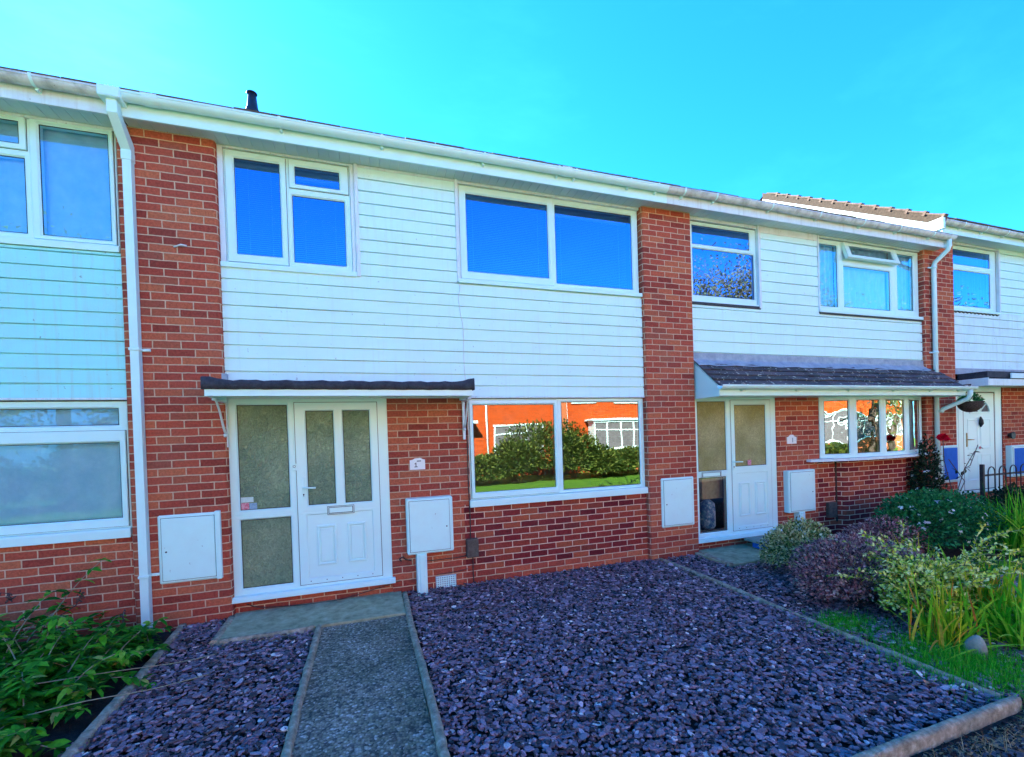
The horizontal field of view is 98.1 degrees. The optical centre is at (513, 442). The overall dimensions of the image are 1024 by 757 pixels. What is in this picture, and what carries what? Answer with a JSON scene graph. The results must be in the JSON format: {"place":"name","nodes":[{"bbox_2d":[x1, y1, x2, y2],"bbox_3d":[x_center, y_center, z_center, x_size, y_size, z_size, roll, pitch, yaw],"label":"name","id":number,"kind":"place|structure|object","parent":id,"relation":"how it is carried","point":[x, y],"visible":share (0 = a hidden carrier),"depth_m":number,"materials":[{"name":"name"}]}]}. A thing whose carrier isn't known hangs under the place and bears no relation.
{"place":"outdoors","nodes":[
{"label":"outdoors","id":0,"kind":"place"},
{"bbox_2d":[291,615,438,756],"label":"garden path","id":1,"kind":"structure","parent":0,"point":[364,696],"depth_m":2.92,"materials":[{"name":"concrete"}]},
{"bbox_2d":[0,0,1023,230],"label":"sky","id":2,"kind":"structure","parent":0,"point":[916,105],"materials":[{"name":"blue"}]},
{"bbox_2d":[11,520,1023,756],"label":"garden soil","id":3,"kind":"structure","parent":0,"point":[73,728],"depth_m":2.99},
{"bbox_2d":[0,558,119,715],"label":"leafy shrub","id":4,"kind":"object","parent":3,"relation":"on","point":[50,622],"visible":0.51,"depth_m":3.33,"materials":[{"name":"green plant"}]},
{"bbox_2d":[0,589,125,639],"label":"dead flower stalk","id":5,"kind":"object","parent":3,"relation":"on","point":[8,597],"visible":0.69,"depth_m":3.62,"materials":[{"name":"brown plant"}]},
{"bbox_2d":[0,613,167,668],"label":"leafy shrub","id":6,"kind":"object","parent":3,"relation":"on","point":[149,641],"visible":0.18,"depth_m":3.72,"materials":[{"name":"green plant"}]},
{"bbox_2d":[0,617,174,756],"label":"leafy shrub","id":7,"kind":"object","parent":3,"relation":"on","point":[28,672],"visible":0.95,"depth_m":2.98,"materials":[{"name":"green plant"}]},
{"bbox_2d":[57,618,313,756],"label":"slate chippings","id":8,"kind":"object","parent":3,"relation":"on","point":[123,737],"visible":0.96,"depth_m":2.92,"materials":[{"name":"purple gravel"}]},
{"bbox_2d":[7,674,209,720],"bbox_3d":[-2.642,1.654,2.847,1.163,0.127,0.018,-2,1,-43],"label":"creeper stem","id":9,"kind":"object","parent":8,"relation":"on","point":[115,695],"visible":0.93,"depth_m":2.89,"materials":[{"name":"brown plant"}]},
{"bbox_2d":[35,653,216,684],"bbox_3d":[-2.720,1.627,3.193,1.008,0.177,0.051,-2,1,-45],"label":"creeper stem","id":10,"kind":"object","parent":8,"relation":"on","point":[124,669],"visible":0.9,"depth_m":3.15,"materials":[{"name":"plant"}]},
{"bbox_2d":[209,615,235,646],"bbox_3d":[-2.639,1.757,4.049,0.068,0.144,0.585,-2,1,-19],"label":"concrete edging","id":11,"kind":"object","parent":3,"relation":"on","point":[222,629],"visible":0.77,"depth_m":3.99,"materials":[{"name":"grey concrete"}]},
{"bbox_2d":[220,591,405,638],"bbox_3d":[-1.898,1.718,4.361,1.605,0.090,0.668,-2,1,-18],"label":"doorstep slab","id":12,"kind":"structure","parent":3,"relation":"on","point":[356,609],"depth_m":4.31,"materials":[{"name":"concrete"}]},
{"bbox_2d":[408,559,997,756],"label":"slate chippings","id":13,"kind":"object","parent":3,"relation":"on","point":[612,715],"visible":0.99,"depth_m":3.08,"materials":[{"name":"purple gravel"}]},
{"bbox_2d":[698,551,733,569],"bbox_3d":[2.624,1.561,5.774,0.067,0.147,0.602,-2,1,-14],"label":"concrete edging","id":14,"kind":"object","parent":3,"relation":"on","point":[726,562],"visible":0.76,"depth_m":5.64,"materials":[{"name":"grey concrete"}]},
{"bbox_2d":[695,539,794,568],"bbox_3d":[3.372,1.527,6.084,1.700,0.095,0.720,-2,1,-18],"label":"neighbour doorstep slab","id":15,"kind":"structure","parent":3,"relation":"on","point":[741,554],"depth_m":5.93,"materials":[{"name":"concrete"}]},
{"bbox_2d":[659,554,1023,697],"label":"slate chippings","id":16,"kind":"object","parent":3,"relation":"on","point":[775,578],"visible":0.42,"depth_m":4.28,"materials":[{"name":"purple gravel"}]},
{"bbox_2d":[756,515,839,570],"bbox_3d":[3.386,1.200,5.204,1.004,0.656,0.783,-2,1,-18],"label":"variegated shrub","id":17,"kind":"object","parent":16,"relation":"on","point":[796,536],"visible":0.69,"depth_m":5.15,"materials":[{"name":"green plant"}]},
{"bbox_2d":[793,578,817,586],"bbox_3d":[3.164,1.516,4.788,0.354,0.059,0.197,-2,1,-18],"label":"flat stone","id":18,"kind":"object","parent":16,"relation":"on","point":[800,581],"visible":0.19,"depth_m":4.77,"materials":[{"name":"grey stone"}]},
{"bbox_2d":[786,531,936,605],"bbox_3d":[3.364,1.213,4.328,1.457,0.653,1.188,-2,1,-18],"label":"purple shrub","id":19,"kind":"object","parent":16,"relation":"on","point":[814,566],"visible":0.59,"depth_m":4.22,"materials":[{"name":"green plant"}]},
{"bbox_2d":[878,565,1007,651],"bbox_3d":[3.253,1.260,3.376,1.051,0.604,0.745,-2,1,-38],"label":"strap leaf plant","id":20,"kind":"object","parent":16,"relation":"on","point":[944,626],"visible":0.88,"depth_m":3.33,"materials":[{"name":"green plant"}]},
{"bbox_2d":[789,602,904,643],"bbox_3d":[2.764,1.528,3.772,1.039,0.122,0.739,-2,1,-18],"label":"grass patch","id":21,"kind":"object","parent":3,"relation":"on","point":[835,621],"visible":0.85,"depth_m":3.76,"materials":[{"name":"green plant"}]},
{"bbox_2d":[834,514,930,552],"bbox_3d":[4.706,1.204,5.735,1.179,0.553,0.876,-2,1,-18],"label":"dark shrub","id":22,"kind":"object","parent":3,"relation":"on","point":[873,528],"visible":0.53,"depth_m":5.62,"materials":[{"name":"purple plant"}]},
{"bbox_2d":[804,565,974,622],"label":"purple shrub sprawl","id":23,"kind":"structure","parent":3,"relation":"on","point":[871,602],"depth_m":4.10,"materials":[{"name":"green plant"}]},
{"bbox_2d":[799,520,1023,631],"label":"golden privet","id":24,"kind":"object","parent":3,"relation":"on","point":[972,554],"visible":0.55,"depth_m":3.75,"materials":[{"name":"green plant"}]},
{"bbox_2d":[893,533,934,561],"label":"strap leaf plant","id":25,"kind":"object","parent":3,"relation":"on","point":[918,545],"visible":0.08,"depth_m":4.76,"materials":[{"name":"green plant"}]},
{"bbox_2d":[828,615,1023,717],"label":"grass patch","id":26,"kind":"object","parent":3,"relation":"on","point":[975,665],"visible":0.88,"depth_m":3.06,"materials":[{"name":"green plant"}]},
{"bbox_2d":[906,433,949,506],"bbox_3d":[6.844,0.617,7.335,0.836,1.547,0.439,-2,1,-18],"label":"climbing shrub","id":27,"kind":"object","parent":3,"relation":"on","point":[925,482],"visible":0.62,"depth_m":7.28,"materials":[{"name":"green plant"}]},
{"bbox_2d":[878,549,978,618],"bbox_3d":[3.554,1.239,3.841,0.928,0.596,0.634,-2,1,-18],"label":"golden privet","id":28,"kind":"object","parent":3,"relation":"on","point":[919,570],"visible":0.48,"depth_m":3.74,"materials":[{"name":"green plant"}]},
{"bbox_2d":[851,695,1021,756],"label":"concrete edging","id":29,"kind":"object","parent":3,"relation":"on","point":[926,738],"visible":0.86,"depth_m":2.41,"materials":[{"name":"grey concrete"}]},
{"bbox_2d":[868,486,1012,552],"bbox_3d":[5.694,1.014,6.022,2.170,0.862,1.179,-2,1,-18],"label":"rose bush","id":30,"kind":"object","parent":3,"relation":"on","point":[924,503],"visible":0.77,"depth_m":5.74,"materials":[{"name":"green plant"}]},
{"bbox_2d":[935,433,981,497],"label":"climbing rose","id":31,"kind":"object","parent":3,"relation":"on","point":[941,437],"visible":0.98,"depth_m":7.03,"materials":[{"name":"green plant"}]},
{"bbox_2d":[912,571,1023,659],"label":"strap leaf plant","id":32,"kind":"object","parent":3,"relation":"on","point":[1011,633],"visible":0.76,"depth_m":3.38,"materials":[{"name":"green plant"}]},
{"bbox_2d":[917,538,1022,627],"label":"strap leaf plant","id":33,"kind":"object","parent":3,"relation":"on","point":[1006,582],"visible":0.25,"depth_m":3.61,"materials":[{"name":"green plant"}]},
{"bbox_2d":[963,635,987,656],"bbox_3d":[3.342,1.496,3.210,0.108,0.212,0.120,-2,1,-18],"label":"boulder","id":34,"kind":"object","parent":3,"relation":"on","point":[975,642],"visible":0.52,"depth_m":3.18,"materials":[{"name":"stone"}]},
{"bbox_2d":[949,554,1023,594],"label":"grass patch","id":35,"kind":"object","parent":3,"relation":"on","point":[986,566],"visible":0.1,"depth_m":5.19,"materials":[{"name":"green plant"}]},
{"bbox_2d":[974,481,1023,555],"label":"strap leaf plant","id":36,"kind":"object","parent":3,"relation":"on","point":[1014,540],"visible":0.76,"depth_m":5.70,"materials":[{"name":"green plant"}]},
{"bbox_2d":[976,482,1023,521],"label":"boundary shrub","id":37,"kind":"object","parent":3,"relation":"on","point":[1002,492],"visible":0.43,"depth_m":6.91,"materials":[{"name":"green plant"}]},
{"bbox_2d":[979,464,1023,516],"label":"hooped railing","id":38,"kind":"object","parent":3,"relation":"on","point":[982,474],"visible":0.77,"depth_m":7.32,"materials":[{"name":"metal"}]},
{"bbox_2d":[992,681,1023,711],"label":"dry grass","id":39,"kind":"structure","parent":3,"relation":"on","point":[1020,694],"depth_m":2.71,"materials":[{"name":"green plant"}]},
{"bbox_2d":[753,543,767,549],"bbox_3d":[3.478,1.435,6.151,0.150,0.078,0.260,-2,1,-18],"label":"plastic block","id":40,"kind":"object","parent":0,"point":[755,545],"depth_m":6.18,"materials":[{"name":"blue plastic"}]},
{"bbox_2d":[744,535,780,544],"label":"step slab","id":41,"kind":"structure","parent":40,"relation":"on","point":[754,539],"depth_m":6.23,"materials":[{"name":"concrete"}]},
{"bbox_2d":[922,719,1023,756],"bbox_3d":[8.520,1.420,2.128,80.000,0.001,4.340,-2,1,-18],"label":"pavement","id":42,"kind":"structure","parent":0,"point":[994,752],"depth_m":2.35,"materials":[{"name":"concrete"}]},
{"bbox_2d":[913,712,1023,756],"bbox_3d":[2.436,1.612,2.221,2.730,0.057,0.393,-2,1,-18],"label":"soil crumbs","id":43,"kind":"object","parent":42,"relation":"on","point":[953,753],"visible":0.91,"depth_m":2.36,"materials":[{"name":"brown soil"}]},
{"bbox_2d":[923,718,1023,756],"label":"leaf litter","id":44,"kind":"object","parent":42,"relation":"on","point":[975,737],"visible":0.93,"depth_m":2.36,"materials":[{"name":"brown plant"}]},
{"bbox_2d":[930,710,1023,756],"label":"dry grass","id":45,"kind":"structure","parent":42,"relation":"on","point":[1001,739],"depth_m":2.34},
{"label":"ground","id":46,"kind":"structure","parent":0,"visible":0},
{"bbox_2d":[0,66,241,641],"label":"terraced house","id":47,"kind":"structure","parent":46,"relation":"on","point":[62,344],"depth_m":3.96,"materials":[{"name":"white plastic"}]},
{"bbox_2d":[0,122,26,232],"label":"net curtain","id":48,"kind":"object","parent":47,"relation":"hanging from","point":[13,217],"visible":0.46,"depth_m":3.95,"materials":[{"name":"white fabric"}]},
{"bbox_2d":[0,114,120,253],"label":"window","id":49,"kind":"structure","parent":47,"relation":"in","point":[29,148],"depth_m":3.94,"materials":[{"name":"white plastic"}]},
{"bbox_2d":[0,409,121,524],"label":"net curtain","id":50,"kind":"object","parent":47,"relation":"hanging from","point":[52,483],"visible":0.6,"depth_m":4.06,"materials":[{"name":"white fabric"}]},
{"bbox_2d":[0,401,131,547],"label":"window","id":51,"kind":"structure","parent":47,"relation":"in","point":[29,534],"depth_m":4.00,"materials":[{"name":"white plastic"}]},
{"bbox_2d":[43,129,111,240],"bbox_3d":[-3.991,-2.329,4.109,0.590,1.040,0.019,-2,1,-18],"label":"net curtain","id":52,"kind":"object","parent":47,"relation":"hanging from","point":[76,168],"visible":0.76,"depth_m":4.10,"materials":[{"name":"white fabric"}]},
{"bbox_2d":[61,623,186,756],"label":"concrete edging","id":53,"kind":"object","parent":46,"relation":"on","point":[99,720],"visible":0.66,"depth_m":2.89,"materials":[{"name":"grey concrete"}]},
{"bbox_2d":[215,625,314,648],"bbox_3d":[-2.167,1.745,3.909,0.770,0.148,0.058,-2,1,-17],"label":"concrete edging","id":54,"kind":"object","parent":46,"relation":"on","point":[223,641],"visible":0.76,"depth_m":3.89,"materials":[{"name":"grey concrete"}]},
{"bbox_2d":[280,624,321,756],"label":"concrete edging","id":55,"kind":"object","parent":46,"relation":"on","point":[288,746],"visible":0.84,"depth_m":2.89,"materials":[{"name":"grey concrete"}]},
{"bbox_2d":[96,83,679,632],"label":"terraced house","id":56,"kind":"structure","parent":46,"relation":"on","point":[404,399],"depth_m":4.78,"materials":[{"name":"red brick"}]},
{"bbox_2d":[245,90,258,110],"bbox_3d":[-3.860,-4.677,6.600,0.236,1.030,0.236,-2,1,-18],"label":"roof vent","id":57,"kind":"object","parent":56,"relation":"on","point":[252,104],"visible":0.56,"depth_m":6.54,"materials":[{"name":"black plastic"}]},
{"bbox_2d":[235,161,279,256],"bbox_3d":[-2.600,-2.359,4.585,0.450,0.980,0.040,-2,1,-18],"label":"venetian blind","id":58,"kind":"object","parent":56,"relation":"attached to","point":[256,167],"visible":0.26,"depth_m":4.58,"materials":[{"name":"blue plastic"}]},
{"bbox_2d":[220,149,356,276],"bbox_3d":[-2.296,-2.329,4.578,1.262,1.180,0.114,-2,1,-18],"label":"window","id":59,"kind":"structure","parent":56,"relation":"in","point":[289,190],"depth_m":4.56,"materials":[{"name":"white plastic"}]},
{"bbox_2d":[296,177,345,265],"bbox_3d":[-2.063,-2.328,4.762,0.540,0.940,0.040,-2,1,-18],"label":"venetian blind","id":60,"kind":"object","parent":56,"relation":"attached to","point":[316,182],"visible":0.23,"depth_m":4.75,"materials":[{"name":"blue plastic"}]},
{"bbox_2d":[294,402,382,584],"bbox_3d":[-1.840,0.524,4.709,0.813,1.891,0.111,-2,1,-18],"label":"door","id":61,"kind":"structure","parent":56,"relation":"in","point":[337,463],"depth_m":4.71,"materials":[{"name":"white plastic"}]},
{"bbox_2d":[466,196,546,277],"bbox_3d":[-0.089,-2.454,5.424,1.070,0.951,0.040,-2,1,-18],"label":"venetian blind","id":62,"kind":"object","parent":56,"relation":"attached to","point":[504,204],"visible":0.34,"depth_m":5.42,"materials":[{"name":"blue plastic"}]},
{"bbox_2d":[457,185,641,296],"bbox_3d":[0.502,-2.437,5.496,2.445,1.145,0.124,-2,1,-18],"label":"window","id":63,"kind":"structure","parent":56,"relation":"in","point":[472,277],"depth_m":5.46,"materials":[{"name":"white plastic"}]},
{"bbox_2d":[468,398,647,507],"bbox_3d":[0.613,0.087,5.537,2.410,1.257,0.119,-2,1,-18],"label":"window","id":64,"kind":"structure","parent":56,"relation":"in","point":[556,493],"depth_m":5.50,"materials":[{"name":"white plastic"}]},
{"bbox_2d":[555,213,626,287],"bbox_3d":[0.999,-2.448,5.784,1.080,0.920,0.040,-2,1,-18],"label":"venetian blind","id":65,"kind":"object","parent":56,"relation":"attached to","point":[579,218],"visible":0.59,"depth_m":5.78,"materials":[{"name":"blue plastic"}]},
{"bbox_2d":[403,591,449,756],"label":"concrete edging","id":66,"kind":"object","parent":46,"relation":"on","point":[439,733],"visible":0.89,"depth_m":2.92,"materials":[{"name":"grey concrete"}]},
{"bbox_2d":[580,185,978,560],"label":"terraced house","id":67,"kind":"structure","parent":46,"relation":"on","point":[776,393],"depth_m":6.53,"materials":[{"name":"red brick"}]},
{"bbox_2d":[692,252,702,276],"bbox_3d":[2.945,-2.729,6.468,1.180,0.700,0.006,-2,1,-18],"label":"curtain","id":68,"kind":"object","parent":67,"relation":"attached to","point":[696,271],"visible":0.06,"depth_m":6.36,"materials":[{"name":"white fabric"}]},
{"bbox_2d":[700,499,715,529],"bbox_3d":[2.819,1.049,6.460,0.230,0.438,0.224,-2,1,-18],"label":"plastic bag","id":69,"kind":"object","parent":67,"relation":"in","point":[707,515],"visible":0.88,"depth_m":6.37,"materials":[{"name":"blue plastic"}]},
{"bbox_2d":[699,477,722,499],"bbox_3d":[2.904,0.643,6.590,0.470,0.360,0.264,-2,1,-18],"label":"cardboard box","id":70,"kind":"object","parent":67,"relation":"in","point":[710,488],"visible":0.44,"depth_m":6.45,"materials":[{"name":"brown cardboard"}]},
{"bbox_2d":[690,221,758,305],"bbox_3d":[2.996,-2.512,6.335,1.240,1.134,0.094,-2,1,-18],"label":"window","id":71,"kind":"structure","parent":67,"relation":"in","point":[725,256],"depth_m":6.35,"materials":[{"name":"white plastic"}]},
{"bbox_2d":[730,400,772,530],"bbox_3d":[3.484,0.326,6.466,0.733,1.876,0.111,-2,1,-18],"label":"door","id":72,"kind":"structure","parent":67,"relation":"in","point":[750,419],"depth_m":6.48,"materials":[{"name":"white plastic"}]},
{"bbox_2d":[819,245,833,306],"bbox_3d":[4.921,-2.609,7.053,0.470,1.080,0.052,-2,1,-18],"label":"net curtain","id":73,"kind":"object","parent":67,"relation":"hanging from","point":[826,275],"visible":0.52,"depth_m":7.07,"materials":[{"name":"white fabric"}]},
{"bbox_2d":[843,248,886,309],"bbox_3d":[5.775,-2.640,7.334,1.170,1.080,0.055,-2,1,-18],"label":"net curtain","id":74,"kind":"object","parent":67,"relation":"hanging from","point":[865,289],"visible":0.48,"depth_m":7.34,"materials":[{"name":"white fabric"}]},
{"bbox_2d":[807,396,928,461],"bbox_3d":[5.810,-0.260,7.152,2.760,1.035,0.420,-2,1,-18],"label":"bow window","id":75,"kind":"structure","parent":67,"relation":"in","point":[910,407],"depth_m":7.02,"materials":[{"name":"white plastic"}]},
{"bbox_2d":[813,239,923,319],"bbox_3d":[5.835,-2.622,7.235,2.400,1.157,0.165,-2,1,-18],"label":"window","id":76,"kind":"structure","parent":67,"relation":"in","point":[888,266],"depth_m":7.27,"materials":[{"name":"white plastic"}]},
{"bbox_2d":[897,256,909,309],"bbox_3d":[6.625,-2.670,7.615,0.480,1.080,0.054,-2,1,-18],"label":"net curtain","id":77,"kind":"object","parent":67,"relation":"hanging from","point":[903,298],"visible":0.5,"depth_m":7.64,"materials":[{"name":"white fabric"}]},
{"bbox_2d":[660,558,1002,701],"bbox_3d":[2.453,1.598,4.269,0.062,0.152,3.330,-2,1,-17],"label":"concrete edging","id":78,"kind":"object","parent":46,"relation":"on","point":[851,636],"visible":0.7,"depth_m":3.56,"materials":[{"name":"grey concrete"}]},
{"bbox_2d":[760,192,1023,516],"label":"terraced house","id":79,"kind":"structure","parent":46,"relation":"on","point":[980,290],"depth_m":8.09,"materials":[{"name":"white plastic"}]},
{"bbox_2d":[944,447,957,479],"bbox_3d":[7.618,0.378,7.732,0.370,0.560,0.012,-2,1,-18],"label":"blue box door","id":80,"kind":"structure","parent":79,"relation":"in","point":[951,454],"depth_m":7.73,"materials":[{"name":"blue plastic"}]},
{"bbox_2d":[956,384,984,411],"bbox_3d":[7.710,-0.742,7.507,0.379,0.477,0.399,-2,1,23],"label":"hanging basket","id":81,"kind":"object","parent":79,"relation":"hanging from","point":[976,404],"visible":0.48,"depth_m":7.40,"materials":[{"name":"wicker"}]},
{"bbox_2d":[953,245,1000,314],"bbox_3d":[8.392,-2.942,8.106,1.400,1.182,0.114,-2,1,-18],"label":"window","id":82,"kind":"structure","parent":79,"relation":"in","point":[974,285],"depth_m":8.13,"materials":[{"name":"white plastic"}]},
{"bbox_2d":[963,392,995,490],"bbox_3d":[8.576,-0.022,8.152,0.940,1.790,0.095,-2,1,-18],"label":"door","id":83,"kind":"structure","parent":79,"relation":"in","point":[978,426],"depth_m":8.17,"materials":[{"name":"white plastic"}]},
{"bbox_2d":[1014,448,1023,473],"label":"blue box door","id":84,"kind":"structure","parent":79,"relation":"in","point":[1018,452],"depth_m":8.35,"materials":[{"name":"blue plastic"}]}
]}

